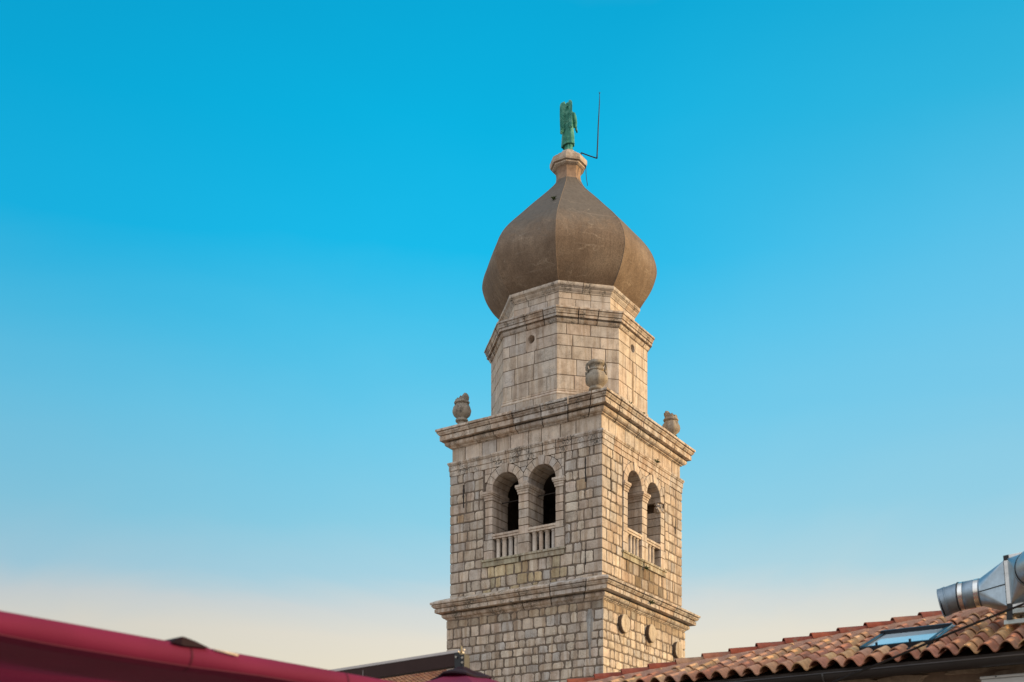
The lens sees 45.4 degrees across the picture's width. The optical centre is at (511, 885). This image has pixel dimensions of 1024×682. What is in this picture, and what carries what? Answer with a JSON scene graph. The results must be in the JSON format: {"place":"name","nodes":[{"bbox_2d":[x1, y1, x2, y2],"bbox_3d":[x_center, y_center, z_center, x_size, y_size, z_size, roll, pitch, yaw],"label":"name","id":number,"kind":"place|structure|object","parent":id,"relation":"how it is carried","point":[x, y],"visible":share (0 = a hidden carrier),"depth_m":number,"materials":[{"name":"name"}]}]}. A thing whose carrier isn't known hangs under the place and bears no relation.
{"place":"outdoors","nodes":[
{"label":"outdoors","id":0,"kind":"place"},
{"bbox_2d":[382,669,446,681],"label":"building","id":1,"kind":"structure","parent":0,"point":[424,677],"depth_m":44.88,"materials":[{"name":"tile"}]},
{"bbox_2d":[0,0,1023,669],"label":"sky","id":2,"kind":"structure","parent":0,"point":[247,247],"materials":[{"name":"blue"}]},
{"bbox_2d":[567,606,1023,681],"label":"tiled house","id":3,"kind":"structure","parent":0,"point":[993,646],"depth_m":15.61,"materials":[{"name":"tile"}]},
{"bbox_2d":[831,603,1023,681],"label":"overhead cable","id":4,"kind":"object","parent":3,"relation":"attached to","point":[926,643],"visible":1,"depth_m":13.74,"materials":[{"name":"rubber"}]},
{"bbox_2d":[937,551,1023,624],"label":"ventilation duct","id":5,"kind":"object","parent":3,"relation":"attached to","point":[1000,586],"visible":0.97,"depth_m":15.17,"materials":[{"name":"metal"}]},
{"bbox_2d":[980,673,1023,681],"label":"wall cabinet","id":6,"kind":"object","parent":3,"relation":"attached to","point":[1018,677],"depth_m":14.20,"materials":[{"name":"paint"}]},
{"label":"ground","id":7,"kind":"structure","parent":0,"visible":0},
{"bbox_2d":[0,611,392,681],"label":"parasol","id":8,"kind":"object","parent":7,"relation":"on","point":[34,649],"visible":1,"depth_m":6.12,"materials":[{"name":"fabric"}]},
{"bbox_2d":[331,646,469,678],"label":"awning beam","id":9,"kind":"structure","parent":7,"relation":"on","point":[422,663],"depth_m":11.90,"materials":[{"name":"brown metal"}]},
{"bbox_2d":[426,667,497,681],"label":"parasol","id":10,"kind":"object","parent":7,"relation":"on","point":[460,674],"visible":1,"depth_m":9.99,"materials":[{"name":"fabric"}]},
{"bbox_2d":[430,149,700,681],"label":"bell tower","id":11,"kind":"structure","parent":7,"relation":"on","point":[565,508],"depth_m":41.16,"materials":[{"name":"stone"}]},
{"bbox_2d":[452,393,470,423],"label":"stone urn","id":12,"kind":"object","parent":11,"relation":"on","point":[461,411],"visible":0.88,"depth_m":42.48,"materials":[{"name":"stone"}]},
{"bbox_2d":[481,452,565,567],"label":"belfry window","id":13,"kind":"structure","parent":11,"relation":"in","point":[531,475],"depth_m":41.09,"materials":[{"name":"stone"}]},
{"bbox_2d":[560,100,577,149],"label":"angel statue","id":14,"kind":"object","parent":11,"relation":"on","point":[568,121],"visible":0.96,"depth_m":43.33,"materials":[{"name":"green metal"}]},
{"bbox_2d":[580,92,600,158],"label":"lightning rod","id":15,"kind":"object","parent":11,"relation":"attached to","point":[581,153],"visible":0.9,"depth_m":43.47,"materials":[{"name":"grey metal"}]},
{"bbox_2d":[585,359,607,390],"bbox_3d":[2.761,-16.462,40.013,0.747,1.324,0.778,0,0,3],"label":"stone urn","id":16,"kind":"object","parent":11,"relation":"on","point":[596,377],"visible":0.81,"depth_m":39.79,"materials":[{"name":"stone"}]},
{"bbox_2d":[622,457,666,577],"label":"belfry window","id":17,"kind":"structure","parent":11,"relation":"in","point":[642,533],"depth_m":41.86,"materials":[{"name":"stone"}]},
{"bbox_2d":[662,411,679,435],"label":"stone urn","id":18,"kind":"object","parent":11,"relation":"on","point":[671,423],"visible":0.55,"depth_m":44.04,"materials":[{"name":"stone"}]}
]}

